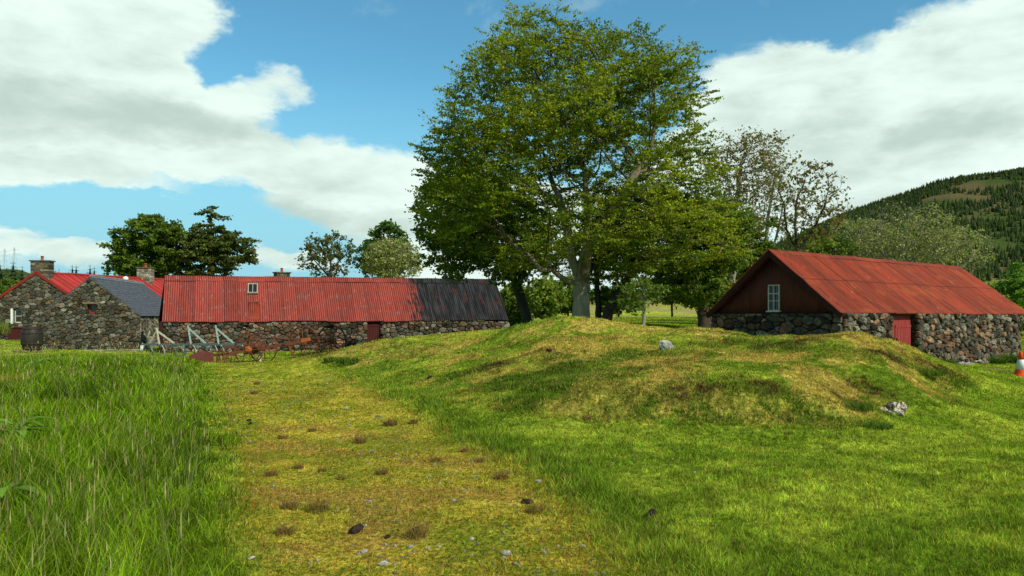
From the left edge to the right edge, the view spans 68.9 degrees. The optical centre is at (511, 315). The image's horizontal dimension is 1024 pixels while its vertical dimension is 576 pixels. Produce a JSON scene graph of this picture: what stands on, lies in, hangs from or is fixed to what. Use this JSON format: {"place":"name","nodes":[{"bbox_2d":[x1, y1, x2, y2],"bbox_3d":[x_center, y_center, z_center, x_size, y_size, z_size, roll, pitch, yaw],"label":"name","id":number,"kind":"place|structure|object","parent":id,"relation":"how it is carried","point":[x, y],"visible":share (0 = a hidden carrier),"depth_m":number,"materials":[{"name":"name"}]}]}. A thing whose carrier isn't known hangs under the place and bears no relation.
{"place":"outdoors","nodes":[
{"label":"outdoors","id":0,"kind":"place"},
{"bbox_2d":[0,340,269,575],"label":"tall grass","id":1,"kind":"structure","parent":0,"point":[86,467],"depth_m":7.09,"materials":[{"name":"green plant"}]},
{"bbox_2d":[215,358,639,575],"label":"path","id":2,"kind":"structure","parent":0,"point":[299,479],"depth_m":6.80,"materials":[{"name":"grass"},{"name":"plant"},{"name":"scattered stones"}]},
{"bbox_2d":[259,469,279,476],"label":"grass tuft","id":3,"kind":"object","parent":2,"relation":"on","point":[271,473],"visible":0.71,"depth_m":7.82,"materials":[{"name":"brown plant"}]},
{"bbox_2d":[276,433,286,438],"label":"grass tuft","id":4,"kind":"object","parent":2,"relation":"on","point":[282,437],"visible":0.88,"depth_m":10.65,"materials":[{"name":"brown plant"}]},
{"bbox_2d":[266,520,298,536],"bbox_3d":[-1.688,1.602,5.650,0.330,0.132,0.285,0,0,0],"label":"grass tuft","id":5,"kind":"object","parent":2,"relation":"on","point":[285,528],"visible":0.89,"depth_m":5.64,"materials":[{"name":"brown plant"}]},
{"bbox_2d":[276,495,301,509],"bbox_3d":[-1.890,1.597,6.361,0.294,0.129,0.328,0,0,-16],"label":"grass tuft","id":6,"kind":"object","parent":2,"relation":"on","point":[289,504],"visible":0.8,"depth_m":6.35,"materials":[{"name":"brown plant"}]},
{"bbox_2d":[294,462,303,468],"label":"grass tuft","id":7,"kind":"object","parent":2,"relation":"on","point":[297,466],"visible":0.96,"depth_m":8.23,"materials":[{"name":"brown plant"}]},
{"bbox_2d":[307,426,318,431],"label":"grass tuft","id":8,"kind":"object","parent":2,"relation":"on","point":[313,429],"visible":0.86,"depth_m":11.39,"materials":[{"name":"brown plant"}]},
{"bbox_2d":[298,492,333,512],"bbox_3d":[-1.629,1.568,6.303,0.377,0.185,0.340,0,0,33],"label":"grass tuft","id":9,"kind":"object","parent":2,"relation":"on","point":[318,505],"visible":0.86,"depth_m":6.28,"materials":[{"name":"plant"}]},
{"bbox_2d":[318,466,327,471],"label":"grass tuft","id":10,"kind":"object","parent":2,"relation":"on","point":[321,469],"visible":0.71,"depth_m":8.07,"materials":[{"name":"brown plant"}]},
{"bbox_2d":[336,474,348,479],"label":"grass tuft","id":11,"kind":"object","parent":2,"relation":"on","point":[338,477],"visible":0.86,"depth_m":7.58,"materials":[{"name":"brown plant"}]},
{"bbox_2d":[348,524,363,533],"bbox_3d":[-1.196,1.636,5.722,0.112,0.078,0.138,0,0,45],"label":"dung","id":12,"kind":"object","parent":2,"relation":"on","point":[355,529],"visible":1,"depth_m":5.68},
{"bbox_2d":[353,435,366,443],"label":"grass tuft","id":13,"kind":"object","parent":2,"relation":"on","point":[358,440],"visible":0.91,"depth_m":10.41,"materials":[{"name":"plant"}]},
{"bbox_2d":[373,464,390,475],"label":"grass tuft","id":14,"kind":"object","parent":2,"relation":"on","point":[383,471],"visible":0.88,"depth_m":7.82,"materials":[{"name":"plant"}]},
{"bbox_2d":[378,560,389,565],"bbox_3d":[-0.858,1.661,4.997,0.081,0.036,0.060,0,0,0],"label":"stone","id":15,"kind":"object","parent":2,"relation":"on","point":[382,563],"visible":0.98,"depth_m":4.98,"materials":[{"name":"white stone"}]},
{"bbox_2d":[382,417,399,425],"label":"grass tuft","id":16,"kind":"object","parent":2,"relation":"on","point":[392,423],"visible":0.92,"depth_m":11.93,"materials":[{"name":"brown plant"}]},
{"bbox_2d":[407,418,418,423],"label":"grass tuft","id":17,"kind":"object","parent":2,"relation":"on","point":[413,420],"visible":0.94,"depth_m":12.03,"materials":[{"name":"plant"}]},
{"bbox_2d":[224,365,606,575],"bbox_3d":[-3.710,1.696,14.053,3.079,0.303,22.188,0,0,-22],"label":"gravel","id":18,"kind":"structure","parent":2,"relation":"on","point":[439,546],"depth_m":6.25,"materials":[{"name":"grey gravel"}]},
{"bbox_2d":[398,517,436,540],"bbox_3d":[-0.720,1.585,5.583,0.337,0.162,0.334,0,0,0],"label":"grass tuft","id":19,"kind":"object","parent":2,"relation":"on","point":[417,535],"visible":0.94,"depth_m":5.56,"materials":[{"name":"plant"}]},
{"bbox_2d":[426,455,442,462],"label":"grass tuft","id":20,"kind":"object","parent":2,"relation":"on","point":[436,460],"visible":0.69,"depth_m":8.54,"materials":[{"name":"plant"}]},
{"bbox_2d":[459,447,468,452],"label":"grass tuft","id":21,"kind":"object","parent":2,"relation":"on","point":[461,450],"visible":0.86,"depth_m":9.19,"materials":[{"name":"brown plant"}]},
{"bbox_2d":[471,456,485,462],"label":"grass tuft","id":22,"kind":"object","parent":2,"relation":"on","point":[477,460],"visible":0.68,"depth_m":8.47,"materials":[{"name":"brown plant"}]},
{"bbox_2d":[493,469,511,479],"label":"grass tuft","id":23,"kind":"object","parent":2,"relation":"on","point":[501,475],"visible":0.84,"depth_m":7.42,"materials":[{"name":"brown plant"}]},
{"bbox_2d":[500,550,511,554],"bbox_3d":[-0.042,1.643,5.168,0.074,0.039,0.055,0,0,-16],"label":"stone","id":24,"kind":"object","parent":2,"relation":"on","point":[504,551],"visible":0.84,"depth_m":5.15,"materials":[{"name":"white stone"}]},
{"bbox_2d":[521,499,533,503],"bbox_3d":[0.136,1.608,6.450,0.113,0.048,0.076,0,0,0],"label":"rock","id":25,"kind":"object","parent":2,"relation":"on","point":[526,501],"visible":0.88,"depth_m":6.43,"materials":[{"name":"grey stone"}]},
{"bbox_2d":[520,498,548,514],"bbox_3d":[0.180,1.572,6.124,0.294,0.130,0.314,0,0,40],"label":"grass tuft","id":26,"kind":"object","parent":2,"relation":"on","point":[533,507],"visible":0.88,"depth_m":6.12,"materials":[{"name":"brown plant"}]},
{"bbox_2d":[0,305,1023,575],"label":"ground","id":27,"kind":"structure","parent":0,"point":[666,311],"depth_m":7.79,"materials":[{"name":"green plant"}]},
{"bbox_2d":[0,277,20,294],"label":"bush","id":28,"kind":"object","parent":27,"relation":"on","point":[6,284],"visible":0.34,"depth_m":67.52,"materials":[{"name":"green plant"}]},
{"bbox_2d":[6,264,19,279],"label":"spruce tree","id":29,"kind":"object","parent":27,"relation":"on","point":[13,275],"visible":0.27,"depth_m":116.94,"materials":[{"name":"green plant"}]},
{"bbox_2d":[8,327,22,338],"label":"trough","id":30,"kind":"object","parent":27,"relation":"on","point":[15,332],"visible":0.43,"depth_m":57.25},
{"bbox_2d":[0,373,34,384],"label":"weed clump","id":31,"kind":"object","parent":27,"relation":"on","point":[13,378],"visible":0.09,"depth_m":15.14,"materials":[{"name":"green plant"}]},
{"bbox_2d":[0,482,42,511],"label":"dock plant","id":32,"kind":"object","parent":27,"relation":"on","point":[5,488],"visible":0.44,"depth_m":5.99,"materials":[{"name":"green plant"}]},
{"bbox_2d":[18,269,24,279],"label":"spruce tree","id":33,"kind":"object","parent":27,"relation":"on","point":[22,276],"visible":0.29,"depth_m":113.74,"materials":[{"name":"green plant"}]},
{"bbox_2d":[13,350,41,352],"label":"stone plinth","id":34,"kind":"structure","parent":27,"relation":"on","point":[26,351],"depth_m":42.47,"materials":[{"name":"grey stone"}]},
{"bbox_2d":[20,327,43,349],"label":"barrel","id":35,"kind":"object","parent":34,"relation":"on","point":[31,337],"visible":0.94,"depth_m":42.58,"materials":[{"name":"brown wood"}]},
{"bbox_2d":[0,416,61,446],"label":"dock plant","id":36,"kind":"object","parent":27,"relation":"on","point":[17,428],"visible":0.77,"depth_m":8.66,"materials":[{"name":"green plant"}]},
{"bbox_2d":[19,358,60,366],"bbox_3d":[-12.113,1.327,19.057,0.780,0.458,0.858,0,0,0],"label":"dock plant","id":37,"kind":"object","parent":27,"relation":"on","point":[42,360],"visible":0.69,"depth_m":19.03,"materials":[{"name":"green plant"}]},
{"bbox_2d":[0,256,163,339],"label":"farmhouse","id":38,"kind":"object","parent":27,"relation":"on","point":[40,289],"visible":0.23,"depth_m":58.98,"materials":[{"name":"stone"}]},
{"bbox_2d":[15,309,21,322],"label":"window","id":39,"kind":"structure","parent":38,"relation":"in","point":[18,312],"depth_m":58.96,"materials":[{"name":"beige paint"}]},
{"bbox_2d":[39,275,161,349],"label":"byre","id":40,"kind":"structure","parent":27,"relation":"on","point":[92,312],"depth_m":45.97,"materials":[{"name":"stone"}]},
{"bbox_2d":[89,304,95,313],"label":"window","id":41,"kind":"structure","parent":40,"relation":"in","point":[92,307],"depth_m":46.15,"materials":[{"name":"red paint"}]},
{"bbox_2d":[96,213,198,277],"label":"sycamore tree","id":42,"kind":"object","parent":27,"relation":"on","point":[148,242],"visible":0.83,"depth_m":73.94,"materials":[{"name":"green plant"}]},
{"bbox_2d":[159,322,162,352],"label":"post","id":43,"kind":"object","parent":27,"relation":"on","point":[161,331],"visible":0.72,"depth_m":40.22,"materials":[{"name":"wood"}]},
{"bbox_2d":[141,328,186,356],"bbox_3d":[-17.104,1.326,36.715,2.053,1.440,0.639,0,0,0],"label":"cultivator","id":44,"kind":"object","parent":27,"relation":"on","point":[159,343],"visible":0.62,"depth_m":36.54,"materials":[{"name":"grey paint"}]},
{"bbox_2d":[172,325,217,355],"bbox_3d":[-15.566,1.263,36.715,2.053,1.559,0.639,0,0,0],"label":"cultivator","id":45,"kind":"object","parent":27,"relation":"on","point":[193,345],"visible":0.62,"depth_m":36.52,"materials":[{"name":"grey paint"}]},
{"bbox_2d":[169,205,261,275],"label":"pine tree","id":46,"kind":"object","parent":27,"relation":"on","point":[209,250],"visible":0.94,"depth_m":74.67,"materials":[{"name":"green plant"}]},
{"bbox_2d":[187,350,245,362],"bbox_3d":[-11.688,1.666,29.628,2.363,0.583,0.592,0,0,-5],"label":"plough","id":47,"kind":"object","parent":27,"relation":"on","point":[205,356],"visible":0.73,"depth_m":29.46,"materials":[{"name":"red metal"}]},
{"bbox_2d":[200,325,243,355],"bbox_3d":[-14.210,1.255,36.715,2.053,1.559,0.639,0,0,0],"label":"cultivator","id":48,"kind":"object","parent":27,"relation":"on","point":[217,330],"visible":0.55,"depth_m":36.52,"materials":[{"name":"grey paint"}]},
{"bbox_2d":[217,322,310,362],"bbox_3d":[-10.173,1.128,30.504,3.874,1.750,1.446,0,0,20],"label":"mower","id":49,"kind":"object","parent":27,"relation":"on","point":[251,348],"visible":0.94,"depth_m":30.43,"materials":[{"name":"red metal"}]},
{"bbox_2d":[272,268,290,276],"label":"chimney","id":50,"kind":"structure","parent":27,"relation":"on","point":[283,274],"depth_m":63.20,"materials":[{"name":"stone"}]},
{"bbox_2d":[274,324,346,357],"bbox_3d":[-9.169,1.117,32.775,3.127,1.590,2.400,0,0,17],"label":"cart","id":51,"kind":"object","parent":27,"relation":"on","point":[318,341],"visible":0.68,"depth_m":32.27,"materials":[{"name":"black metal"}]},
{"bbox_2d":[294,230,359,276],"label":"ash tree","id":52,"kind":"object","parent":27,"relation":"on","point":[327,240],"visible":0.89,"depth_m":61.57,"materials":[{"name":"green plant"}]},
{"bbox_2d":[158,275,509,352],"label":"long barn","id":53,"kind":"structure","parent":27,"relation":"on","point":[357,310],"depth_m":43.91,"materials":[{"name":"metal"}]},
{"bbox_2d":[367,321,379,341],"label":"door","id":54,"kind":"structure","parent":53,"relation":"in","point":[376,324],"depth_m":43.78,"materials":[{"name":"red wood"}]},
{"bbox_2d":[353,218,416,277],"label":"sycamore tree","id":55,"kind":"object","parent":27,"relation":"on","point":[389,228],"visible":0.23,"depth_m":67.46,"materials":[{"name":"green plant"}]},
{"bbox_2d":[356,236,425,277],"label":"hawthorn tree","id":56,"kind":"object","parent":27,"relation":"on","point":[379,260],"visible":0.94,"depth_m":61.05,"materials":[{"name":"green plant"}]},
{"bbox_2d":[405,171,562,322],"bbox_3d":[-1.181,-3.083,35.034,7.324,7.870,6.796,0,0,0],"label":"sycamore tree","id":57,"kind":"object","parent":27,"relation":"on","point":[452,267],"visible":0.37,"depth_m":34.16,"materials":[{"name":"green plant"}]},
{"bbox_2d":[500,281,534,327],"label":"bush","id":58,"kind":"object","parent":27,"relation":"on","point":[507,294],"visible":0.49,"depth_m":52.68,"materials":[{"name":"green plant"}]},
{"bbox_2d":[523,273,571,319],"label":"bush","id":59,"kind":"object","parent":27,"relation":"on","point":[543,294],"visible":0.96,"depth_m":48.89,"materials":[{"name":"green plant"}]},
{"bbox_2d":[548,272,594,315],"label":"bush","id":60,"kind":"object","parent":27,"relation":"on","point":[565,310],"visible":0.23,"depth_m":55.06,"materials":[{"name":"green plant"}]},
{"bbox_2d":[404,0,763,317],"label":"beech tree","id":61,"kind":"object","parent":27,"relation":"on","point":[590,94],"visible":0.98,"depth_m":27.18,"materials":[{"name":"green plant"}]},
{"bbox_2d":[567,204,633,317],"bbox_3d":[3.655,-2.069,32.124,3.254,5.206,4.184,0,0,-22],"label":"slim tree","id":62,"kind":"object","parent":27,"relation":"on","point":[599,298],"visible":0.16,"depth_m":31.88,"materials":[{"name":"green plant"}]},
{"bbox_2d":[590,280,646,316],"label":"bush","id":63,"kind":"object","parent":27,"relation":"on","point":[617,311],"visible":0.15,"depth_m":59.57,"materials":[{"name":"green plant"}]},
{"bbox_2d":[608,277,671,325],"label":"sapling","id":64,"kind":"object","parent":27,"relation":"on","point":[642,301],"visible":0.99,"depth_m":25.25,"materials":[{"name":"green plant"}]},
{"bbox_2d":[305,316,976,428],"bbox_3d":[1.782,0.803,17.896,17.409,1.584,14.943,0,0,0],"label":"mound","id":65,"kind":"object","parent":27,"relation":"on","point":[373,348],"visible":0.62,"depth_m":13.92,"materials":[{"name":"green plant"}]},
{"bbox_2d":[323,356,340,360],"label":"grass clump","id":66,"kind":"object","parent":65,"relation":"on","point":[331,358],"visible":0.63,"depth_m":23.17,"materials":[{"name":"green plant"}]},
{"bbox_2d":[334,355,362,362],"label":"grass clump","id":67,"kind":"object","parent":65,"relation":"on","point":[346,359],"visible":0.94,"depth_m":22.50,"materials":[{"name":"green plant"}]},
{"bbox_2d":[659,340,672,349],"bbox_3d":[3.473,0.683,16.826,0.331,0.273,0.266,0,0,0],"label":"rock","id":68,"kind":"object","parent":65,"relation":"on","point":[665,344],"visible":0.71,"depth_m":16.73,"materials":[{"name":"white stone"}]},
{"bbox_2d":[838,398,878,410],"bbox_3d":[5.262,1.351,11.484,0.772,0.177,0.815,0,0,0],"label":"grass clump","id":69,"kind":"object","parent":65,"relation":"on","point":[868,406],"visible":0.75,"depth_m":11.33,"materials":[{"name":"green plant"}]},
{"bbox_2d":[886,401,907,412],"bbox_3d":[6.123,1.478,11.897,0.340,0.249,0.318,0,0,0],"label":"rock","id":70,"kind":"object","parent":65,"relation":"on","point":[899,406],"visible":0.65,"depth_m":11.77,"materials":[{"name":"grey stone"}]},
{"bbox_2d":[919,366,947,375],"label":"grass clump","id":71,"kind":"object","parent":65,"relation":"on","point":[932,372],"visible":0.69,"depth_m":15.25,"materials":[{"name":"green plant"}]},
{"bbox_2d":[646,508,657,518],"bbox_3d":[1.132,1.614,6.047,0.126,0.095,0.070,0,0,-44],"label":"dung","id":72,"kind":"object","parent":27,"relation":"on","point":[653,511],"visible":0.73,"depth_m":6.02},
{"bbox_2d":[639,274,686,316],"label":"tree","id":73,"kind":"object","parent":27,"relation":"on","point":[671,302],"visible":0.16,"depth_m":63.43,"materials":[{"name":"green plant"}]},
{"bbox_2d":[590,181,738,320],"bbox_3d":[5.923,-2.480,31.201,6.306,6.122,5.908,0,0,34],"label":"leaning tree","id":74,"kind":"object","parent":27,"relation":"on","point":[609,309],"visible":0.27,"depth_m":30.18,"materials":[{"name":"green plant"}]},
{"bbox_2d":[660,180,760,327],"bbox_3d":[7.996,-2.372,31.055,4.272,6.396,4.926,0,0,0],"label":"tree","id":75,"kind":"object","parent":27,"relation":"on","point":[702,305],"visible":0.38,"depth_m":29.98,"materials":[{"name":"green plant"}]},
{"bbox_2d":[686,278,735,316],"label":"bush","id":76,"kind":"object","parent":27,"relation":"on","point":[713,302],"visible":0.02,"depth_m":59.27,"materials":[{"name":"green plant"}]},
{"bbox_2d":[717,242,753,290],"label":"bush","id":77,"kind":"object","parent":27,"relation":"on","point":[736,277],"visible":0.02,"depth_m":55.05,"materials":[{"name":"green plant"}]},
{"bbox_2d":[699,125,801,289],"bbox_3d":[11.032,-3.922,35.951,4.909,10.329,4.735,0,0,41],"label":"ash tree","id":78,"kind":"object","parent":27,"relation":"on","point":[748,148],"visible":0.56,"depth_m":35.42,"materials":[{"name":"green plant"}]},
{"bbox_2d":[719,212,783,279],"bbox_3d":[11.452,-1.995,37.080,3.650,6.538,4.092,0,0,0],"label":"rowan tree","id":79,"kind":"object","parent":27,"relation":"on","point":[765,244],"visible":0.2,"depth_m":36.26,"materials":[{"name":"green plant"}]},
{"bbox_2d":[742,143,804,247],"bbox_3d":[14.007,-4.007,39.978,3.302,10.769,3.754,0,0,0],"label":"birch tree","id":80,"kind":"object","parent":27,"relation":"on","point":[768,228],"visible":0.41,"depth_m":39.81,"materials":[{"name":"green plant"}]},
{"bbox_2d":[764,154,854,251],"bbox_3d":[15.841,-3.590,39.987,4.584,9.935,4.080,0,0,20],"label":"sycamore tree","id":81,"kind":"object","parent":27,"relation":"on","point":[815,227],"visible":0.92,"depth_m":39.69,"materials":[{"name":"green plant"}]},
{"bbox_2d":[792,234,858,256],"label":"bush","id":82,"kind":"object","parent":27,"relation":"on","point":[823,247],"visible":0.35,"depth_m":47.55,"materials":[{"name":"green plant"}]},
{"bbox_2d":[825,213,898,258],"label":"hawthorn tree","id":83,"kind":"object","parent":27,"relation":"on","point":[849,230],"visible":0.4,"depth_m":49.35,"materials":[{"name":"green plant"}]},
{"bbox_2d":[706,249,1023,363],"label":"barn","id":84,"kind":"structure","parent":27,"relation":"on","point":[948,312],"depth_m":24.88,"materials":[{"name":"metal"}]},
{"bbox_2d":[766,284,780,311],"bbox_3d":[8.417,-0.550,24.023,0.125,0.880,0.500,0,0,-36],"label":"window","id":85,"kind":"structure","parent":84,"relation":"in","point":[773,293],"depth_m":24.03,"materials":[{"name":"beige paint"}]},
{"bbox_2d":[890,315,910,345],"bbox_3d":[12.525,0.835,24.187,1.500,1.730,0.090,0,0,-36],"label":"door","id":86,"kind":"structure","parent":84,"relation":"in","point":[901,326],"depth_m":24.30,"materials":[{"name":"red paint"}]},
{"bbox_2d":[855,418,895,429],"bbox_3d":[5.170,1.541,10.678,0.580,0.130,0.595,0,0,0],"label":"grass clump","id":87,"kind":"object","parent":27,"relation":"on","point":[883,425],"visible":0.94,"depth_m":10.56,"materials":[{"name":"green plant"}]},
{"bbox_2d":[850,196,967,265],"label":"hawthorn tree","id":88,"kind":"object","parent":27,"relation":"on","point":[908,234],"visible":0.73,"depth_m":46.45,"materials":[{"name":"green plant"}]},
{"bbox_2d":[941,358,959,362],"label":"weed clump","id":89,"kind":"object","parent":27,"relation":"on","point":[951,361],"visible":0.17,"depth_m":24.56,"materials":[{"name":"green plant"}]},
{"bbox_2d":[914,224,997,272],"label":"hawthorn tree","id":90,"kind":"object","parent":27,"relation":"on","point":[949,247],"visible":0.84,"depth_m":44.44,"materials":[{"name":"green plant"}]},
{"bbox_2d":[985,355,1010,363],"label":"weed clump","id":91,"kind":"object","parent":27,"relation":"on","point":[998,360],"visible":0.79,"depth_m":26.47,"materials":[{"name":"green plant"}]},
{"bbox_2d":[987,262,1023,308],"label":"bush","id":92,"kind":"object","parent":27,"relation":"on","point":[1015,282],"visible":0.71,"depth_m":39.89,"materials":[{"name":"green plant"}]},
{"bbox_2d":[997,351,1023,363],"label":"weed clump","id":93,"kind":"object","parent":27,"relation":"on","point":[1014,358],"visible":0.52,"depth_m":26.86,"materials":[{"name":"green plant"}]},
{"bbox_2d":[1011,351,1023,376],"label":"traffic cone","id":94,"kind":"object","parent":27,"relation":"on","point":[1019,369],"visible":0.98,"depth_m":19.94,"materials":[{"name":"orange plastic"}]},
{"bbox_2d":[1013,266,1023,328],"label":"bush","id":95,"kind":"object","parent":27,"relation":"on","point":[1022,323],"visible":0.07,"depth_m":43.88,"materials":[{"name":"green plant"}]},
{"bbox_2d":[0,0,1023,291],"label":"sky","id":96,"kind":"structure","parent":0,"point":[294,119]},
{"bbox_2d":[2,174,1023,320],"bbox_3d":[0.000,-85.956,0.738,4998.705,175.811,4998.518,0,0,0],"label":"hill","id":97,"kind":"structure","parent":0,"point":[981,184],"depth_m":323.60,"materials":[{"name":"green plant"}]},
{"bbox_2d":[2,249,11,268],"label":"pylon","id":98,"kind":"object","parent":97,"relation":"on","point":[4,254],"visible":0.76,"depth_m":1050.41,"materials":[{"name":"metal"}]},
{"bbox_2d":[1,267,20,279],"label":"woods","id":99,"kind":"object","parent":97,"relation":"on","point":[6,271],"visible":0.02,"depth_m":173.60,"materials":[{"name":"green plant"}]},
{"bbox_2d":[10,247,19,269],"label":"pylon","id":100,"kind":"object","parent":97,"relation":"on","point":[15,256],"visible":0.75,"depth_m":899.92,"materials":[{"name":"metal"}]},
{"bbox_2d":[775,166,1023,290],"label":"forest","id":101,"kind":"object","parent":97,"relation":"on","point":[912,199],"visible":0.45,"depth_m":321.58,"materials":[{"name":"green plant"}]},
{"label":"stone wall","id":102,"kind":"object","parent":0,"visible":0},
{"bbox_2d":[0,319,17,333],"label":"weed clump","id":103,"kind":"object","parent":102,"relation":"on","point":[4,328],"visible":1,"depth_m":15.85,"materials":[{"name":"green plant"}]}
]}

